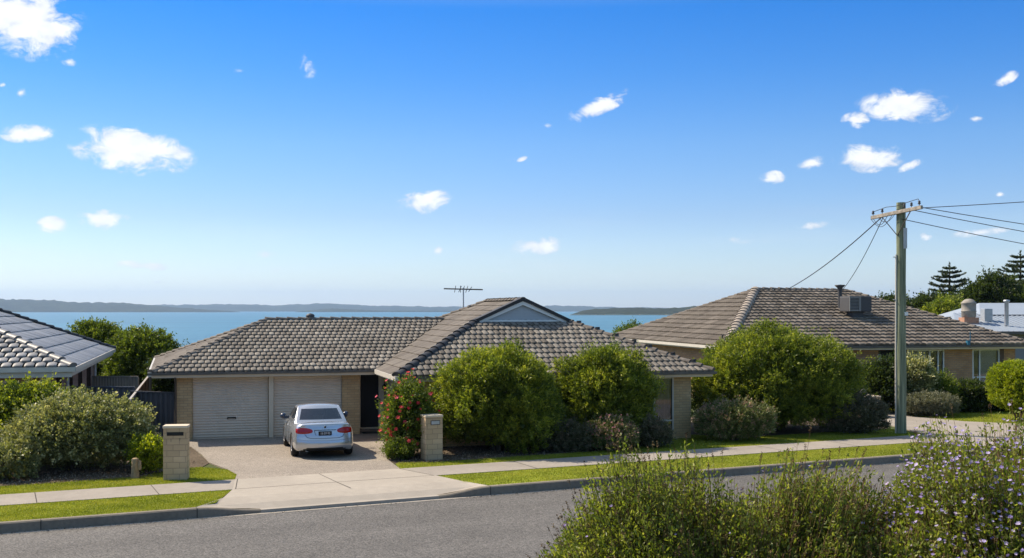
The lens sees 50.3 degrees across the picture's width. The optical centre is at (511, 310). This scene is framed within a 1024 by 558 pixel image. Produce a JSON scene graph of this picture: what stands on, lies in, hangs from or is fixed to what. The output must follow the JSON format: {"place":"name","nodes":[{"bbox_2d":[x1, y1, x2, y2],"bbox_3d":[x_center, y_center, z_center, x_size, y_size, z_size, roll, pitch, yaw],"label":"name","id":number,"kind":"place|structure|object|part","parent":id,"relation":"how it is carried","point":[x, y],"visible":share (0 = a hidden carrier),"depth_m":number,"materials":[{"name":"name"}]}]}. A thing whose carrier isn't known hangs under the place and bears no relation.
{"place":"outdoors","nodes":[
{"label":"outdoors","id":0,"kind":"place"},
{"bbox_2d":[0,447,208,485],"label":"garden bed","id":1,"kind":"object","parent":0,"point":[198,458],"visible":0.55,"depth_m":28.49,"materials":[{"name":"soil"}]},
{"bbox_2d":[0,439,43,479],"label":"leafy shrub","id":2,"kind":"object","parent":1,"relation":"on","point":[30,463],"visible":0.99,"depth_m":26.99,"materials":[{"name":"green plant"}]},
{"bbox_2d":[0,371,85,445],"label":"leafy shrub","id":3,"kind":"object","parent":1,"relation":"on","point":[14,391],"visible":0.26,"depth_m":29.73,"materials":[{"name":"green plant"}]},
{"bbox_2d":[0,384,161,470],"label":"hedge shrub","id":4,"kind":"object","parent":1,"relation":"on","point":[111,424],"visible":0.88,"depth_m":28.17,"materials":[{"name":"green plant"}]},
{"bbox_2d":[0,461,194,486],"bbox_3d":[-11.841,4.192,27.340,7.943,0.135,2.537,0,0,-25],"label":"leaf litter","id":5,"kind":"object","parent":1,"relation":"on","point":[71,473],"visible":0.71,"depth_m":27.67,"materials":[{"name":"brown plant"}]},
{"bbox_2d":[124,431,162,473],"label":"leafy shrub","id":6,"kind":"object","parent":1,"relation":"on","point":[147,451],"visible":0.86,"depth_m":27.97,"materials":[{"name":"green plant"}]},
{"bbox_2d":[0,489,230,521],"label":"verge lawn","id":7,"kind":"structure","parent":0,"point":[37,506],"depth_m":23.37,"materials":[{"name":"green plant"}]},
{"bbox_2d":[0,479,234,505],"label":"footpath","id":8,"kind":"structure","parent":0,"point":[95,493],"depth_m":25.08,"materials":[{"name":"concrete"}]},
{"bbox_2d":[34,433,970,502],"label":"path joints","id":9,"kind":"object","parent":8,"relation":"on","point":[372,479],"visible":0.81,"depth_m":26.80,"materials":[{"name":"grey concrete"}]},
{"bbox_2d":[0,299,234,311],"bbox_3d":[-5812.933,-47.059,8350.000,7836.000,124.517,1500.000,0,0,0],"label":"hills","id":10,"kind":"structure","parent":0,"point":[22,305],"depth_m":7808.42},
{"bbox_2d":[0,466,236,494],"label":"front lawn","id":11,"kind":"structure","parent":0,"point":[193,474],"depth_m":26.62,"materials":[{"name":"green plant"}]},
{"bbox_2d":[131,458,140,478],"bbox_3d":[-9.443,3.975,27.345,0.258,0.550,0.228,0,0,36],"label":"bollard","id":12,"kind":"object","parent":11,"relation":"on","point":[136,466],"visible":0.93,"depth_m":27.28,"materials":[{"name":"brown wood"}]},
{"bbox_2d":[163,424,189,480],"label":"letterbox pillar","id":13,"kind":"structure","parent":11,"relation":"on","point":[176,451],"depth_m":26.96,"materials":[{"name":"brick"}]},
{"bbox_2d":[190,437,398,478],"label":"driveway","id":14,"kind":"structure","parent":0,"point":[252,457],"depth_m":30.86,"materials":[{"name":"beige concrete"}]},
{"bbox_2d":[129,391,173,437],"bbox_3d":[-11.750,3.425,35.625,1.752,1.550,0.090,0,0,19],"label":"metal fence","id":15,"kind":"object","parent":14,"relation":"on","point":[163,402],"visible":0.53,"depth_m":35.52,"materials":[{"name":"metal"}]},
{"bbox_2d":[280,403,352,455],"bbox_3d":[-5.887,3.485,32.862,2.065,1.417,4.416,0,0,-17],"label":"parked car","id":16,"kind":"object","parent":14,"relation":"on","point":[307,427],"visible":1,"depth_m":31.12,"materials":[{"name":"silver metal"}]},
{"bbox_3d":[-6.502,3.038,32.500,0.126,0.283,1.518,0,0,-17],"label":"side window","id":17,"kind":"part","parent":16,"relation":"part of","materials":[{"name":"black glass"}]},
{"bbox_3d":[-5.627,3.036,31.981,1.228,0.287,0.496,0,0,-17],"label":"rear window","id":18,"kind":"part","parent":16,"relation":"part of","materials":[{"name":"black glass"}]},
{"bbox_2d":[12,312,668,348],"bbox_3d":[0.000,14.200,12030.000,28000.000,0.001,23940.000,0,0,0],"label":"water","id":19,"kind":"structure","parent":0,"point":[193,327],"depth_m":1873.61,"materials":[{"name":"blue liquid"}]},
{"bbox_2d":[198,468,485,512],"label":"crossover slab","id":20,"kind":"structure","parent":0,"point":[306,493],"depth_m":25.64,"materials":[{"name":"concrete"}]},
{"bbox_2d":[300,308,450,311],"bbox_3d":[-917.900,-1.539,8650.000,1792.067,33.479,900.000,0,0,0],"label":"hills","id":21,"kind":"structure","parent":0,"point":[337,310],"depth_m":8324.29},
{"bbox_2d":[156,303,656,311],"bbox_3d":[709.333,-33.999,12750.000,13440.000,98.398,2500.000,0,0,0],"label":"hills","id":22,"kind":"structure","parent":0,"point":[277,308],"depth_m":11924.97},
{"bbox_2d":[375,443,627,463],"bbox_3d":[-0.371,4.222,34.197,8.750,0.020,5.800,0,0,-25],"label":"garden bed","id":23,"kind":"object","parent":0,"point":[449,454],"visible":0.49,"depth_m":32.07,"materials":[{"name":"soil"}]},
{"bbox_2d":[379,434,416,459],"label":"leafy shrub","id":24,"kind":"object","parent":23,"relation":"on","point":[397,448],"visible":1,"depth_m":30.54,"materials":[{"name":"green plant"}]},
{"bbox_2d":[375,368,447,454],"bbox_3d":[-2.909,2.949,31.513,2.143,2.624,2.227,0,0,0],"label":"oleander shrub","id":25,"kind":"object","parent":23,"relation":"on","point":[406,406],"visible":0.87,"depth_m":31.08,"materials":[{"name":"green plant"}]},
{"bbox_2d":[420,414,442,460],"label":"letterbox pillar","id":26,"kind":"structure","parent":23,"relation":"on","point":[432,438],"depth_m":30.61,"materials":[{"name":"brick"}]},
{"bbox_2d":[427,336,568,453],"bbox_3d":[-0.589,2.513,32.550,4.673,3.511,3.828,0,0,0],"label":"round shrub","id":27,"kind":"object","parent":23,"relation":"on","point":[517,403],"visible":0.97,"depth_m":31.66,"materials":[{"name":"green plant"}]},
{"bbox_2d":[533,415,596,451],"bbox_3d":[1.479,3.648,32.527,2.276,1.267,1.393,0,0,0],"label":"heath shrub","id":28,"kind":"object","parent":23,"relation":"on","point":[572,438],"visible":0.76,"depth_m":32.22,"materials":[{"name":"green plant"}]},
{"bbox_2d":[550,335,667,430],"bbox_3d":[2.942,2.470,34.173,3.941,3.592,3.183,0,0,0],"label":"round shrub","id":29,"kind":"object","parent":23,"relation":"on","point":[611,378],"visible":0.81,"depth_m":33.46,"materials":[{"name":"green plant"}]},
{"bbox_2d":[582,410,641,450],"bbox_3d":[2.973,3.631,32.739,1.886,1.290,1.606,0,0,0],"label":"heath shrub","id":30,"kind":"object","parent":23,"relation":"on","point":[606,427],"visible":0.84,"depth_m":32.42,"materials":[{"name":"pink plant"}]},
{"bbox_2d":[0,456,1007,557],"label":"road","id":31,"kind":"structure","parent":0,"point":[508,526],"depth_m":21.59,"materials":[{"name":"grey asphalt"}]},
{"bbox_2d":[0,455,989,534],"bbox_3d":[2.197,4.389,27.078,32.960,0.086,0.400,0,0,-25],"label":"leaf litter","id":32,"kind":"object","parent":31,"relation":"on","point":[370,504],"visible":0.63,"depth_m":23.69,"materials":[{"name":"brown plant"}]},
{"bbox_2d":[0,454,1000,534],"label":"gutter channel","id":33,"kind":"object","parent":31,"relation":"on","point":[372,504],"depth_m":24.31,"materials":[{"name":"concrete"}]},
{"bbox_2d":[93,398,922,508],"bbox_3d":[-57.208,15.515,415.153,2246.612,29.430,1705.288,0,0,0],"label":"ground","id":34,"kind":"structure","parent":0,"point":[213,466],"depth_m":29.72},
{"bbox_2d":[0,308,116,390],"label":"brick house","id":35,"kind":"structure","parent":34,"relation":"on","point":[39,350],"depth_m":35.55,"materials":[{"name":"grey"}]},
{"bbox_2d":[56,377,61,386],"bbox_3d":[-14.625,2.800,34.539,0.515,1.640,1.440,0,0,-16],"label":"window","id":36,"kind":"structure","parent":35,"relation":"in","point":[57,378],"depth_m":35.20,"materials":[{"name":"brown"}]},
{"bbox_2d":[69,376,72,387],"bbox_3d":[-15.503,2.800,37.616,0.515,1.640,1.640,0,0,-16],"label":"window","id":37,"kind":"structure","parent":35,"relation":"in","point":[70,378],"depth_m":38.21,"materials":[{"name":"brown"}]},
{"bbox_2d":[78,371,81,385],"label":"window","id":38,"kind":"structure","parent":35,"relation":"in","point":[80,373],"depth_m":41.13,"materials":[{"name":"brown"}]},
{"bbox_2d":[87,367,90,385],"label":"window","id":39,"kind":"structure","parent":35,"relation":"in","point":[88,369],"depth_m":44.73,"materials":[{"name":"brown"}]},
{"bbox_2d":[66,315,130,375],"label":"bushy tree","id":40,"kind":"object","parent":34,"relation":"on","point":[102,330],"visible":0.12,"depth_m":51.69,"materials":[{"name":"green plant"}]},
{"bbox_2d":[70,386,135,404],"bbox_3d":[-14.650,3.425,38.050,3.174,1.550,0.090,0,0,6],"label":"metal fence","id":41,"kind":"object","parent":34,"relation":"on","point":[120,390],"visible":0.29,"depth_m":37.97,"materials":[{"name":"metal"}]},
{"bbox_2d":[92,376,138,388],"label":"paling fence","id":42,"kind":"object","parent":34,"relation":"on","point":[115,380],"visible":0.2,"depth_m":45.30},
{"bbox_2d":[0,507,260,532],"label":"kerb","id":43,"kind":"structure","parent":34,"relation":"on","point":[91,520],"depth_m":22.43,"materials":[{"name":"concrete"}]},
{"bbox_2d":[130,376,151,403],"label":"metal fence","id":44,"kind":"object","parent":34,"relation":"on","point":[146,384],"visible":0.23,"depth_m":41.23,"materials":[{"name":"beige metal"}]},
{"bbox_2d":[96,318,187,385],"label":"bushy tree","id":45,"kind":"object","parent":34,"relation":"on","point":[135,346],"visible":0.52,"depth_m":49.53,"materials":[{"name":"green plant"}]},
{"bbox_2d":[138,338,189,391],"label":"bushy tree","id":46,"kind":"object","parent":34,"relation":"on","point":[163,384],"visible":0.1,"depth_m":47.61,"materials":[{"name":"green plant"}]},
{"bbox_2d":[147,286,716,446],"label":"brick house","id":47,"kind":"structure","parent":34,"relation":"on","point":[256,378],"depth_m":36.56,"materials":[{"name":"brick"}]},
{"bbox_2d":[193,376,267,438],"bbox_3d":[-9.219,3.183,35.775,2.390,2.025,0.075,0,0,-16],"label":"garage door","id":48,"kind":"structure","parent":47,"relation":"in","point":[223,407],"depth_m":35.78,"materials":[{"name":"paint"}]},
{"bbox_2d":[274,375,341,436],"bbox_3d":[-6.821,3.183,36.463,2.240,2.025,0.075,0,0,-16],"label":"garage door","id":49,"kind":"structure","parent":47,"relation":"in","point":[289,391],"depth_m":36.40,"materials":[{"name":"paint"}]},
{"bbox_2d":[360,374,383,428],"bbox_3d":[-4.857,3.178,37.621,0.860,2.045,0.150,0,0,-16],"label":"front door","id":50,"kind":"structure","parent":47,"relation":"in","point":[370,385],"depth_m":37.61,"materials":[{"name":"black wood"}]},
{"bbox_2d":[652,377,673,429],"bbox_3d":[4.460,3.055,35.694,1.620,1.790,0.515,0,0,-16],"label":"window","id":51,"kind":"structure","parent":47,"relation":"in","point":[663,409],"depth_m":35.72,"materials":[{"name":"grey glass"}]},
{"bbox_2d":[611,316,642,332],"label":"bushy tree","id":52,"kind":"object","parent":34,"relation":"on","point":[631,325],"visible":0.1,"depth_m":69.38,"materials":[{"name":"green plant"}]},
{"bbox_2d":[526,427,921,557],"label":"flowering bush","id":53,"kind":"object","parent":34,"relation":"on","point":[633,517],"visible":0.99,"depth_m":9.31,"materials":[{"name":"green plant"}]},
{"bbox_2d":[439,448,1010,498],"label":"kerb","id":54,"kind":"structure","parent":34,"relation":"on","point":[540,486],"depth_m":28.09,"materials":[{"name":"concrete"}]},
{"bbox_2d":[617,285,1023,390],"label":"brick house","id":55,"kind":"structure","parent":34,"relation":"on","point":[859,321],"depth_m":51.88,"materials":[{"name":"brown brick"}]},
{"bbox_2d":[879,351,892,360],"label":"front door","id":56,"kind":"structure","parent":55,"relation":"in","point":[881,353],"depth_m":49.61,"materials":[{"name":"black"}]},
{"bbox_2d":[908,350,943,374],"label":"window","id":57,"kind":"structure","parent":55,"relation":"in","point":[936,355],"depth_m":49.86,"materials":[{"name":"clear glass"}]},
{"bbox_2d":[972,349,999,381],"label":"window","id":58,"kind":"structure","parent":55,"relation":"in","point":[982,359],"depth_m":50.43,"materials":[{"name":"clear glass"}]},
{"bbox_2d":[875,290,918,308],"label":"gum tree","id":59,"kind":"object","parent":34,"relation":"on","point":[891,297],"visible":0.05,"depth_m":103.23,"materials":[{"name":"green plant"}]},
{"bbox_2d":[823,496,991,557],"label":"flowering bush","id":60,"kind":"object","parent":34,"relation":"on","point":[887,540],"visible":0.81,"depth_m":8.86,"materials":[{"name":"green plant"}]},
{"bbox_2d":[907,288,959,308],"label":"gum tree","id":61,"kind":"object","parent":34,"relation":"on","point":[920,301],"visible":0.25,"depth_m":104.38,"materials":[{"name":"green plant"}]},
{"bbox_2d":[920,290,967,314],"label":"bushy tree","id":62,"kind":"object","parent":34,"relation":"on","point":[939,305],"visible":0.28,"depth_m":84.31,"materials":[{"name":"green plant"}]},
{"bbox_2d":[864,399,1023,557],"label":"flowering bush","id":63,"kind":"object","parent":34,"relation":"on","point":[980,498],"visible":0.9,"depth_m":8.87,"materials":[{"name":"green plant"}]},
{"bbox_2d":[918,262,970,295],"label":"norfolk pine","id":64,"kind":"object","parent":34,"relation":"on","point":[951,288],"visible":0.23,"depth_m":109.49,"materials":[{"name":"green plant"}]},
{"bbox_2d":[940,299,1023,360],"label":"metal roof house","id":65,"kind":"structure","parent":34,"relation":"on","point":[1006,317],"depth_m":72.45,"materials":[{"name":"grey metal"}]},
{"bbox_2d":[956,265,1023,303],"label":"banksia tree","id":66,"kind":"object","parent":34,"relation":"on","point":[992,287],"visible":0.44,"depth_m":94.82,"materials":[{"name":"green plant"}]},
{"bbox_2d":[996,250,1023,287],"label":"norfolk pine","id":67,"kind":"object","parent":34,"relation":"on","point":[1016,266],"visible":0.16,"depth_m":99.67,"materials":[{"name":"green plant"}]},
{"bbox_2d":[1009,284,1023,302],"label":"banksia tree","id":68,"kind":"object","parent":34,"relation":"on","point":[1021,298],"visible":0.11,"depth_m":93.84,"materials":[{"name":"green plant"}]},
{"bbox_2d":[0,0,1023,307],"label":"sky","id":69,"kind":"structure","parent":0,"point":[595,153],"materials":[{"name":"blue"}]},
{"bbox_2d":[578,314,657,314],"bbox_3d":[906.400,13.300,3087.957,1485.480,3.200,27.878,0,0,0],"label":"shore","id":70,"kind":"structure","parent":0,"point":[621,314],"depth_m":3081.13,"materials":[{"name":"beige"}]},
{"bbox_2d":[572,306,696,314],"bbox_3d":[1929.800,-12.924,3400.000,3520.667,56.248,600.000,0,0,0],"label":"headland","id":71,"kind":"structure","parent":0,"point":[658,311],"depth_m":3198.07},
{"bbox_2d":[396,428,914,467],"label":"front lawn","id":72,"kind":"structure","parent":0,"point":[729,443],"depth_m":34.16,"materials":[{"name":"green plant"}]},
{"bbox_2d":[632,413,676,447],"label":"heath shrub","id":73,"kind":"object","parent":72,"relation":"on","point":[659,430],"visible":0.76,"depth_m":33.28,"materials":[{"name":"green plant"}]},
{"bbox_2d":[690,393,780,440],"bbox_3d":[7.196,3.472,35.311,2.973,1.609,1.998,0,0,0],"label":"heath shrub","id":74,"kind":"object","parent":72,"relation":"on","point":[737,419],"visible":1,"depth_m":34.89,"materials":[{"name":"green plant"}]},
{"bbox_2d":[813,388,891,433],"bbox_3d":[11.719,3.377,37.440,2.717,1.796,2.218,0,0,0],"label":"heath shrub","id":75,"kind":"object","parent":72,"relation":"on","point":[871,412],"visible":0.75,"depth_m":36.95,"materials":[{"name":"green plant"}]},
{"bbox_2d":[871,199,922,433],"bbox_3d":[13.258,0.392,37.281,0.456,8.219,2.310,0,0,-25],"label":"utility pole","id":76,"kind":"object","parent":72,"relation":"on","point":[901,313],"visible":0.96,"depth_m":37.16,"materials":[{"name":"grey wood"}]},
{"bbox_2d":[783,217,881,291],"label":"power wire","id":77,"kind":"object","parent":76,"relation":"attached to","point":[838,254],"visible":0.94,"depth_m":43.82,"materials":[{"name":"grey"}]},
{"bbox_2d":[842,218,882,289],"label":"power wire","id":78,"kind":"object","parent":76,"relation":"attached to","point":[864,255],"visible":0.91,"depth_m":44.80,"materials":[{"name":"grey metal"}]},
{"bbox_2d":[902,219,1023,243],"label":"power wire","id":79,"kind":"object","parent":76,"relation":"attached to","point":[962,231],"visible":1,"depth_m":38.23,"materials":[{"name":"grey"}]},
{"bbox_2d":[914,210,1023,231],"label":"power wire","id":80,"kind":"object","parent":76,"relation":"attached to","point":[968,221],"visible":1,"depth_m":37.52,"materials":[{"name":"grey metal"}]},
{"bbox_2d":[924,202,1019,207],"bbox_3d":[28.397,-4.702,29.837,32.550,2.621,0.025,0,0,24],"label":"power wire","id":81,"kind":"object","parent":76,"relation":"attached to","point":[970,205],"visible":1,"depth_m":35.70,"materials":[{"name":"grey"}]},
{"bbox_2d":[923,207,1021,223],"bbox_3d":[33.943,-2.705,45.771,45.013,1.449,0.025,0,0,-25],"label":"power wire","id":82,"kind":"object","parent":76,"relation":"attached to","point":[974,216],"visible":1,"depth_m":37.18,"materials":[{"name":"grey"}]},
{"bbox_2d":[401,428,1023,475],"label":"footpath","id":83,"kind":"structure","parent":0,"point":[515,465],"depth_m":31.68,"materials":[{"name":"concrete"}]},
{"bbox_2d":[441,442,989,484],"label":"verge lawn","id":84,"kind":"structure","parent":0,"point":[668,467],"depth_m":29.54,"materials":[{"name":"green plant"}]},
{"bbox_2d":[691,416,885,436],"bbox_3d":[9.217,4.222,40.421,9.900,0.020,6.700,0,0,-25],"label":"garden bed corner","id":85,"kind":"object","parent":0,"point":[790,429],"visible":0.15,"depth_m":38.20,"materials":[{"name":"soil"}]},
{"bbox_2d":[691,316,874,430],"bbox_3d":[9.155,2.231,38.269,6.745,4.097,5.313,0,0,0],"label":"round shrub","id":86,"kind":"object","parent":85,"relation":"on","point":[802,375],"visible":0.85,"depth_m":36.94,"materials":[{"name":"green plant"}]},
{"bbox_2d":[860,349,912,412],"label":"leafy shrub","id":87,"kind":"object","parent":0,"point":[880,376],"visible":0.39,"depth_m":44.26,"materials":[{"name":"green plant"}]},
{"bbox_2d":[881,412,1023,447],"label":"neighbour driveway","id":88,"kind":"structure","parent":0,"point":[918,421],"depth_m":39.69,"materials":[{"name":"concrete"}]},
{"bbox_2d":[891,407,1023,423],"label":"neighbour lawn","id":89,"kind":"structure","parent":0,"point":[987,414],"depth_m":43.15,"materials":[{"name":"green plant"}]},
{"bbox_2d":[889,349,943,413],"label":"leafy shrub","id":90,"kind":"object","parent":89,"relation":"on","point":[920,372],"visible":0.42,"depth_m":44.06,"materials":[{"name":"green plant"}]},
{"bbox_2d":[906,387,962,416],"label":"cushion shrub","id":91,"kind":"object","parent":89,"relation":"on","point":[939,404],"visible":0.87,"depth_m":42.89,"materials":[{"name":"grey plant"}]},
{"bbox_2d":[932,366,967,411],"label":"leafy shrub","id":92,"kind":"object","parent":89,"relation":"on","point":[949,386],"visible":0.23,"depth_m":44.42,"materials":[{"name":"green plant"}]},
{"bbox_2d":[953,375,992,412],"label":"leafy shrub","id":93,"kind":"object","parent":89,"relation":"on","point":[975,391],"visible":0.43,"depth_m":44.74,"materials":[{"name":"green plant"}]},
{"bbox_2d":[986,404,1008,411],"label":"leafy shrub","id":94,"kind":"object","parent":89,"relation":"on","point":[994,407],"visible":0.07,"depth_m":45.20,"materials":[{"name":"green plant"}]},
{"bbox_2d":[983,357,1023,419],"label":"clipped shrub","id":95,"kind":"object","parent":89,"relation":"on","point":[1004,385],"visible":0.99,"depth_m":41.28,"materials":[{"name":"green plant"}]}
]}

